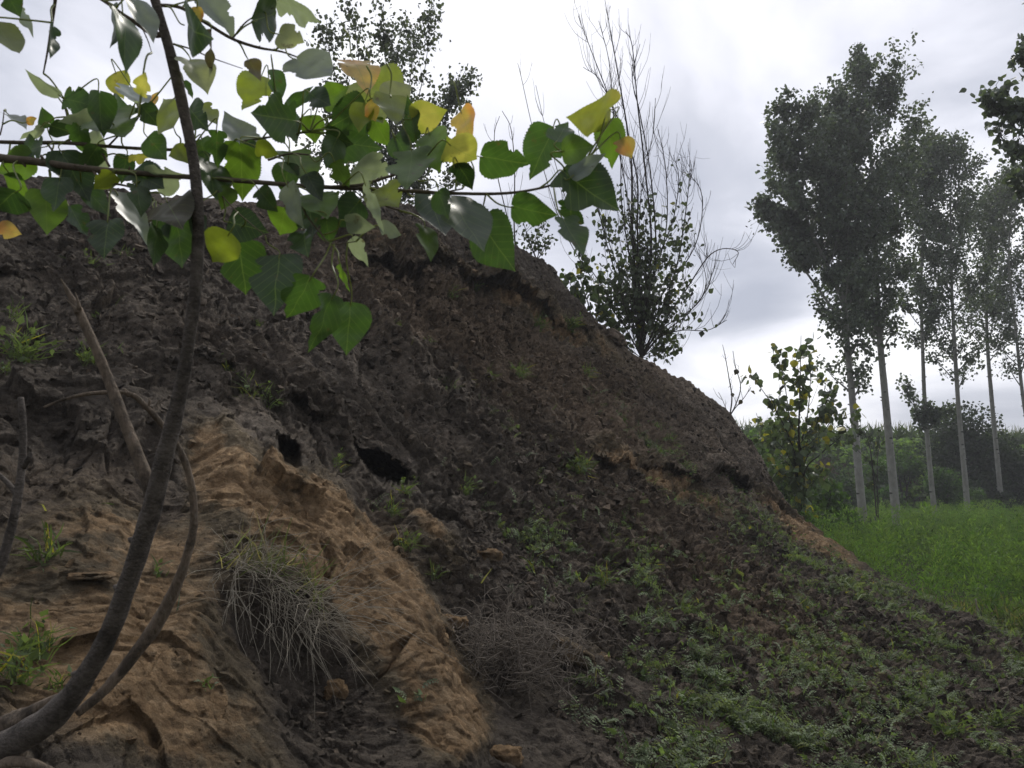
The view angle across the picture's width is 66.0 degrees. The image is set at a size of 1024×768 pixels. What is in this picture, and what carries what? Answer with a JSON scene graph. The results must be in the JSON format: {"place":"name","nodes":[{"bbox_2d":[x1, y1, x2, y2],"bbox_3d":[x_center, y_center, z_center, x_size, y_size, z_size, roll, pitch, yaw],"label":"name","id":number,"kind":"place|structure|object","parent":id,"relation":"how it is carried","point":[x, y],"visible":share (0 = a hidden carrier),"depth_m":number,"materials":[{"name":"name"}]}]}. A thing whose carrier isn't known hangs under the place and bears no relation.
{"place":"outdoors","nodes":[
{"label":"outdoors","id":0,"kind":"place"},
{"bbox_2d":[0,174,1023,767],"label":"earth bank","id":1,"kind":"structure","parent":0,"point":[156,702],"depth_m":4.24,"materials":[{"name":"soil"}]},
{"bbox_2d":[0,360,26,374],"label":"grass tuft","id":2,"kind":"object","parent":1,"relation":"on","point":[5,367],"visible":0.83,"depth_m":3.85,"materials":[{"name":"green plant"}]},
{"bbox_2d":[4,297,31,322],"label":"grass tuft","id":3,"kind":"object","parent":1,"relation":"on","point":[13,313],"visible":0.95,"depth_m":4.30,"materials":[{"name":"green plant"}]},
{"bbox_2d":[0,308,61,362],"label":"grass tuft","id":4,"kind":"object","parent":1,"relation":"on","point":[25,349],"visible":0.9,"depth_m":4.07,"materials":[{"name":"green plant"}]},
{"bbox_2d":[0,625,72,692],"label":"grass tuft","id":5,"kind":"object","parent":1,"relation":"on","point":[31,655],"visible":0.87,"depth_m":1.95,"materials":[{"name":"green plant"}]},
{"bbox_2d":[0,595,78,665],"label":"grass tuft","id":6,"kind":"object","parent":1,"relation":"on","point":[43,653],"visible":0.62,"depth_m":2.09,"materials":[{"name":"green plant"}]},
{"bbox_2d":[10,519,80,572],"bbox_3d":[-1.551,0.534,2.582,0.238,0.176,0.188,-5,-9,34],"label":"grass tuft","id":7,"kind":"object","parent":1,"relation":"on","point":[48,555],"visible":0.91,"depth_m":2.60,"materials":[{"name":"green plant"}]},
{"bbox_2d":[21,650,71,692],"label":"grass tuft","id":8,"kind":"object","parent":1,"relation":"on","point":[69,668],"visible":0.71,"depth_m":1.97,"materials":[{"name":"green plant"}]},
{"bbox_2d":[60,248,113,267],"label":"grass tuft","id":9,"kind":"object","parent":1,"relation":"on","point":[90,262],"visible":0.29,"depth_m":5.29,"materials":[{"name":"green plant"}]},
{"bbox_2d":[74,336,107,365],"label":"grass tuft","id":10,"kind":"object","parent":1,"relation":"on","point":[86,355],"visible":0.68,"depth_m":4.20,"materials":[{"name":"green plant"}]},
{"bbox_2d":[66,571,117,580],"bbox_3d":[-1.361,0.622,2.554,0.165,0.024,0.111,0,-7,0],"label":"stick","id":11,"kind":"object","parent":1,"relation":"on","point":[105,575],"visible":1,"depth_m":2.52,"materials":[{"name":"wood"}]},
{"bbox_2d":[111,245,134,260],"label":"grass tuft","id":12,"kind":"object","parent":1,"relation":"on","point":[126,252],"visible":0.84,"depth_m":5.57,"materials":[{"name":"green plant"}]},
{"bbox_2d":[151,554,173,577],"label":"grass tuft","id":13,"kind":"object","parent":1,"relation":"on","point":[157,572],"visible":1,"depth_m":2.77,"materials":[{"name":"green plant"}]},
{"bbox_2d":[0,0,332,767],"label":"poplar shrub","id":14,"kind":"object","parent":1,"relation":"on","point":[22,730],"visible":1,"depth_m":1.19,"materials":[{"name":"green plant"}]},
{"bbox_2d":[193,673,219,690],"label":"grass tuft","id":15,"kind":"object","parent":1,"relation":"on","point":[207,680],"visible":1,"depth_m":2.29,"materials":[{"name":"green plant"}]},
{"bbox_2d":[221,353,241,377],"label":"grass tuft","id":16,"kind":"object","parent":1,"relation":"on","point":[227,365],"visible":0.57,"depth_m":4.68,"materials":[{"name":"green plant"}]},
{"bbox_2d":[231,370,266,398],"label":"grass tuft","id":17,"kind":"object","parent":1,"relation":"on","point":[245,389],"visible":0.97,"depth_m":4.61,"materials":[{"name":"green plant"}]},
{"bbox_2d":[255,380,282,408],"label":"grass tuft","id":18,"kind":"object","parent":1,"relation":"on","point":[278,402],"visible":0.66,"depth_m":4.78,"materials":[{"name":"green plant"}]},
{"bbox_2d":[259,385,281,401],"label":"grass tuft","id":19,"kind":"object","parent":1,"relation":"on","point":[270,392],"visible":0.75,"depth_m":4.82,"materials":[{"name":"green plant"}]},
{"bbox_2d":[176,500,467,713],"bbox_3d":[-0.703,0.837,2.887,1.115,0.814,0.769,0,-7,0],"label":"grass tuft","id":20,"kind":"object","parent":1,"relation":"on","point":[257,564],"visible":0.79,"depth_m":2.93,"materials":[{"name":"grey plant"}]},
{"bbox_2d":[322,678,348,700],"bbox_3d":[-0.629,1.103,2.834,0.095,0.079,0.094,0,-7,0],"label":"clod","id":21,"kind":"object","parent":1,"relation":"on","point":[340,684],"visible":0.79,"depth_m":2.81,"materials":[{"name":"soil"}]},
{"bbox_2d":[332,447,350,472],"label":"grass tuft","id":22,"kind":"object","parent":1,"relation":"on","point":[335,458],"visible":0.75,"depth_m":4.89,"materials":[{"name":"green plant"}]},
{"bbox_2d":[295,0,482,204],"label":"poplar tree","id":23,"kind":"object","parent":1,"relation":"on","point":[385,41],"visible":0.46,"depth_m":13.05,"materials":[{"name":"green plant"}]},
{"bbox_2d":[372,494,407,517],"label":"grass tuft","id":24,"kind":"object","parent":1,"relation":"on","point":[394,508],"visible":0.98,"depth_m":4.57,"materials":[{"name":"green plant"}]},
{"bbox_2d":[391,476,418,497],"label":"grass tuft","id":25,"kind":"object","parent":1,"relation":"on","point":[407,489],"visible":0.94,"depth_m":4.81,"materials":[{"name":"green plant"}]},
{"bbox_2d":[393,524,421,552],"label":"grass tuft","id":26,"kind":"object","parent":1,"relation":"on","point":[406,541],"visible":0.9,"depth_m":4.25,"materials":[{"name":"green plant"}]},
{"bbox_2d":[430,561,450,582],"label":"grass tuft","id":27,"kind":"object","parent":1,"relation":"on","point":[434,573],"visible":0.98,"depth_m":4.17,"materials":[{"name":"green plant"}]},
{"bbox_2d":[444,614,468,629],"bbox_3d":[-0.283,1.155,3.813,0.156,0.078,0.107,0,-7,0],"label":"clod","id":28,"kind":"object","parent":1,"relation":"on","point":[464,619],"visible":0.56,"depth_m":3.78,"materials":[{"name":"soil"}]},
{"bbox_2d":[447,284,465,299],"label":"grass tuft","id":29,"kind":"object","parent":1,"relation":"on","point":[453,294],"visible":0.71,"depth_m":8.45,"materials":[{"name":"green plant"}]},
{"bbox_2d":[461,470,481,495],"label":"grass tuft","id":30,"kind":"object","parent":1,"relation":"on","point":[466,490],"visible":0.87,"depth_m":5.66,"materials":[{"name":"green plant"}]},
{"bbox_2d":[477,548,502,561],"bbox_3d":[-0.149,0.994,4.561,0.200,0.088,0.141,0,-7,0],"label":"clod","id":31,"kind":"object","parent":1,"relation":"on","point":[493,555],"visible":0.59,"depth_m":4.51,"materials":[{"name":"soil"}]},
{"bbox_2d":[483,111,522,244],"bbox_3d":[-0.126,-2.917,11.317,0.560,2.436,0.642,0,-7,0],"label":"dead sapling","id":32,"kind":"object","parent":1,"relation":"on","point":[514,174],"visible":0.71,"depth_m":11.16,"materials":[{"name":"brown plant"}]},
{"bbox_2d":[489,744,523,767],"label":"clod","id":33,"kind":"object","parent":1,"relation":"on","point":[512,755],"visible":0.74,"depth_m":2.92,"materials":[{"name":"soil"}]},
{"bbox_2d":[0,181,1023,767],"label":"loose clods","id":34,"kind":"object","parent":1,"relation":"on","point":[748,755],"visible":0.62,"depth_m":5.35,"materials":[{"name":"soil"}]},
{"bbox_2d":[3,250,1023,767],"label":"creeping weeds","id":35,"kind":"object","parent":1,"relation":"on","point":[747,722],"visible":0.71,"depth_m":4.88,"materials":[{"name":"green plant"}]},
{"bbox_2d":[510,359,535,379],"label":"grass tuft","id":36,"kind":"object","parent":1,"relation":"on","point":[522,373],"visible":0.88,"depth_m":8.30,"materials":[{"name":"green plant"}]},
{"bbox_2d":[433,568,618,720],"bbox_3d":[-0.091,1.204,3.682,1.173,0.720,0.583,0,-7,0],"label":"brushwood","id":37,"kind":"object","parent":1,"relation":"on","point":[509,645],"visible":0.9,"depth_m":3.62,"materials":[{"name":"brown plant"}]},
{"bbox_2d":[520,555,544,575],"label":"grass tuft","id":38,"kind":"object","parent":1,"relation":"on","point":[533,568],"visible":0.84,"depth_m":4.82,"materials":[{"name":"green plant"}]},
{"bbox_2d":[514,220,557,257],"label":"shrub","id":39,"kind":"object","parent":1,"relation":"on","point":[537,242],"visible":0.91,"depth_m":10.90,"materials":[{"name":"green plant"}]},
{"bbox_2d":[530,310,552,332],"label":"grass tuft","id":40,"kind":"object","parent":1,"relation":"on","point":[539,323],"visible":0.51,"depth_m":9.64,"materials":[{"name":"green plant"}]},
{"bbox_2d":[547,635,596,670],"bbox_3d":[0.301,1.363,3.963,0.260,0.192,0.196,0,-7,0],"label":"clod","id":41,"kind":"object","parent":1,"relation":"on","point":[586,653],"visible":0.52,"depth_m":3.89,"materials":[{"name":"soil"}]},
{"bbox_2d":[559,312,586,332],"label":"grass tuft","id":42,"kind":"object","parent":1,"relation":"on","point":[574,323],"visible":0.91,"depth_m":10.40,"materials":[{"name":"green plant"}]},
{"bbox_2d":[565,445,598,477],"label":"grass tuft","id":43,"kind":"object","parent":1,"relation":"on","point":[584,464],"visible":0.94,"depth_m":6.97,"materials":[{"name":"green plant"}]},
{"bbox_2d":[579,361,597,378],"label":"grass tuft","id":44,"kind":"object","parent":1,"relation":"on","point":[585,371],"visible":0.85,"depth_m":9.37,"materials":[{"name":"green plant"}]},
{"bbox_2d":[559,249,620,327],"bbox_3d":[1.123,-1.399,11.888,1.242,1.177,2.163,0,-7,0],"label":"shrub","id":45,"kind":"object","parent":1,"relation":"on","point":[601,308],"visible":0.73,"depth_m":11.74,"materials":[{"name":"green plant"}]},
{"bbox_2d":[589,563,617,587],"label":"grass tuft","id":46,"kind":"object","parent":1,"relation":"on","point":[603,574],"visible":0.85,"depth_m":5.21,"materials":[{"name":"green plant"}]},
{"bbox_2d":[597,539,628,568],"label":"grass tuft","id":47,"kind":"object","parent":1,"relation":"on","point":[618,558],"visible":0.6,"depth_m":5.66,"materials":[{"name":"green plant"}]},
{"bbox_2d":[605,328,626,346],"bbox_3d":[1.456,-0.652,11.142,0.340,0.276,0.253,0,-7,0],"label":"boulder","id":48,"kind":"object","parent":1,"relation":"on","point":[616,336],"visible":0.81,"depth_m":11.06,"materials":[{"name":"brown"}]},
{"bbox_2d":[518,0,761,364],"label":"tree","id":49,"kind":"object","parent":1,"relation":"on","point":[635,303],"visible":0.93,"depth_m":12.26,"materials":[{"name":"green plant"}]},
{"bbox_2d":[638,558,662,564],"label":"grass tuft","id":50,"kind":"object","parent":1,"relation":"on","point":[657,560],"visible":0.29,"depth_m":5.85,"materials":[{"name":"green plant"}]},
{"bbox_2d":[666,592,705,613],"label":"grass tuft","id":51,"kind":"object","parent":1,"relation":"on","point":[682,607],"visible":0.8,"depth_m":5.26,"materials":[{"name":"green plant"}]},
{"bbox_2d":[682,702,731,742],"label":"grass tuft","id":52,"kind":"object","parent":1,"relation":"on","point":[708,728],"visible":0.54,"depth_m":3.66,"materials":[{"name":"green plant"}]},
{"bbox_2d":[716,345,754,413],"bbox_3d":[3.484,-0.143,12.505,0.495,1.330,1.968,0,-7,0],"label":"dead sapling","id":53,"kind":"object","parent":1,"relation":"on","point":[736,371],"visible":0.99,"depth_m":12.32,"materials":[{"name":"brown plant"}]},
{"bbox_2d":[722,690,761,713],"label":"grass tuft","id":54,"kind":"object","parent":1,"relation":"on","point":[739,703],"visible":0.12,"depth_m":4.11,"materials":[{"name":"green plant"}]},
{"bbox_2d":[914,692,984,738],"bbox_3d":[2.432,1.874,4.361,0.377,0.300,0.324,-5,-9,32],"label":"grass tuft","id":55,"kind":"object","parent":1,"relation":"on","point":[938,728],"visible":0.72,"depth_m":4.36,"materials":[{"name":"green plant"}]},
{"bbox_2d":[976,697,1023,732],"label":"grass tuft","id":56,"kind":"object","parent":1,"relation":"on","point":[998,720],"visible":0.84,"depth_m":4.65,"materials":[{"name":"green plant"}]},
{"bbox_2d":[0,0,1023,433],"label":"sky","id":57,"kind":"structure","parent":0,"point":[723,61],"materials":[{"name":"white"}]},
{"bbox_2d":[812,451,1005,515],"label":"hillside","id":58,"kind":"structure","parent":0,"point":[826,460],"depth_m":38.75,"materials":[{"name":"green plant"}]},
{"bbox_2d":[735,417,1023,449],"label":"corn","id":59,"kind":"object","parent":58,"relation":"on","point":[910,432],"visible":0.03,"depth_m":41.24,"materials":[{"name":"green plant"}]},
{"bbox_2d":[749,436,1023,518],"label":"vine cover","id":60,"kind":"object","parent":58,"relation":"on","point":[907,443],"visible":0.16,"depth_m":38.62,"materials":[{"name":"green plant"}]},
{"bbox_2d":[849,538,1023,633],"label":"ground","id":61,"kind":"structure","parent":0,"point":[907,564],"depth_m":12.87,"materials":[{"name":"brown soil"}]},
{"bbox_2d":[0,27,635,355],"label":"poplar sapling","id":62,"kind":"object","parent":61,"relation":"on","point":[367,103],"visible":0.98,"depth_m":1.15,"materials":[{"name":"green plant"}]},
{"bbox_2d":[743,417,803,461],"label":"bush","id":63,"kind":"object","parent":61,"relation":"on","point":[752,432],"visible":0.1,"depth_m":29.27,"materials":[{"name":"green plant"}]},
{"bbox_2d":[757,448,829,530],"bbox_3d":[5.522,2.557,16.743,1.665,2.416,2.190,4,-8,-28],"label":"bush","id":64,"kind":"object","parent":61,"relation":"on","point":[781,489],"visible":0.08,"depth_m":16.35,"materials":[{"name":"green plant"}]},
{"bbox_2d":[738,334,865,521],"bbox_3d":[5.074,1.323,13.640,1.929,4.046,3.594,-3,-8,20],"label":"poplar sapling","id":65,"kind":"object","parent":61,"relation":"on","point":[797,481],"visible":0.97,"depth_m":13.24,"materials":[{"name":"green plant"}]},
{"bbox_2d":[744,79,914,539],"bbox_3d":[9.584,-2.492,24.564,5.053,14.496,4.345,2,-8,-17],"label":"poplar tree","id":66,"kind":"object","parent":61,"relation":"on","point":[798,223],"visible":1,"depth_m":24.08,"materials":[{"name":"green plant"}]},
{"bbox_2d":[812,477,869,541],"bbox_3d":[7.549,3.110,18.563,1.772,1.830,1.633,0,-7,0],"label":"bush","id":67,"kind":"object","parent":61,"relation":"on","point":[833,497],"visible":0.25,"depth_m":18.53,"materials":[{"name":"green plant"}]},
{"bbox_2d":[813,473,868,517],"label":"bush","id":68,"kind":"object","parent":61,"relation":"on","point":[847,484],"visible":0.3,"depth_m":32.58,"materials":[{"name":"green plant"}]},
{"bbox_2d":[842,413,884,521],"bbox_3d":[8.906,2.390,19.643,0.904,3.453,5.287,-4,-8,28],"label":"poplar sapling","id":69,"kind":"object","parent":61,"relation":"on","point":[856,448],"visible":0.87,"depth_m":19.86,"materials":[{"name":"green plant"}]},
{"bbox_2d":[814,28,936,526],"bbox_3d":[12.076,-3.346,25.785,3.878,16.499,4.225,-4,-8,26],"label":"poplar tree","id":70,"kind":"object","parent":61,"relation":"on","point":[861,66],"visible":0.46,"depth_m":25.43,"materials":[{"name":"green plant"}]},
{"bbox_2d":[852,484,906,514],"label":"bush","id":71,"kind":"object","parent":61,"relation":"on","point":[885,495],"visible":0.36,"depth_m":32.53,"materials":[{"name":"green plant"}]},
{"bbox_2d":[852,448,925,507],"bbox_3d":[17.118,4.647,36.416,3.241,3.290,3.736,0,-7,0],"label":"bush","id":72,"kind":"object","parent":61,"relation":"on","point":[906,469],"visible":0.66,"depth_m":35.42,"materials":[{"name":"green plant"}]},
{"bbox_2d":[786,495,1023,634],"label":"weeds","id":73,"kind":"object","parent":61,"relation":"on","point":[965,543],"visible":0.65,"depth_m":10.96,"materials":[{"name":"green plant"}]},
{"bbox_2d":[880,127,968,512],"bbox_3d":[16.171,-2.486,30.469,3.485,15.985,3.480,0,-7,0],"label":"poplar tree","id":74,"kind":"object","parent":61,"relation":"on","point":[926,415],"visible":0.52,"depth_m":30.30,"materials":[{"name":"green plant"}]},
{"bbox_2d":[922,465,990,518],"bbox_3d":[17.715,4.473,31.533,1.894,2.465,2.350,6,-9,-39],"label":"bush","id":75,"kind":"object","parent":61,"relation":"on","point":[946,486],"visible":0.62,"depth_m":31.27,"materials":[{"name":"green plant"}]},
{"bbox_2d":[897,117,1023,515],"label":"poplar tree","id":76,"kind":"object","parent":61,"relation":"on","point":[958,149],"visible":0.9,"depth_m":29.50,"materials":[{"name":"green plant"}]},
{"bbox_2d":[915,400,1023,497],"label":"bush","id":77,"kind":"object","parent":61,"relation":"on","point":[947,453],"visible":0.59,"depth_m":34.76,"materials":[{"name":"green plant"}]},
{"bbox_2d":[940,175,1023,502],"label":"poplar tree","id":78,"kind":"object","parent":61,"relation":"on","point":[994,434],"visible":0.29,"depth_m":33.40,"materials":[{"name":"green plant"}]},
{"bbox_2d":[950,468,1023,516],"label":"bush","id":79,"kind":"object","parent":61,"relation":"on","point":[992,493],"visible":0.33,"depth_m":32.77,"materials":[{"name":"green plant"}]},
{"bbox_2d":[959,3,1023,222],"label":"poplar tree","id":80,"kind":"object","parent":61,"relation":"on","point":[995,102],"visible":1,"depth_m":12.04,"materials":[{"name":"green plant"}]},
{"bbox_2d":[962,157,1023,415],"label":"poplar tree","id":81,"kind":"object","parent":61,"relation":"on","point":[990,235],"visible":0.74,"depth_m":31.82,"materials":[{"name":"green plant"}]},
{"bbox_2d":[971,447,1023,508],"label":"bush","id":82,"kind":"object","parent":61,"relation":"on","point":[1019,492],"visible":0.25,"depth_m":34.52,"materials":[{"name":"green plant"}]}
]}

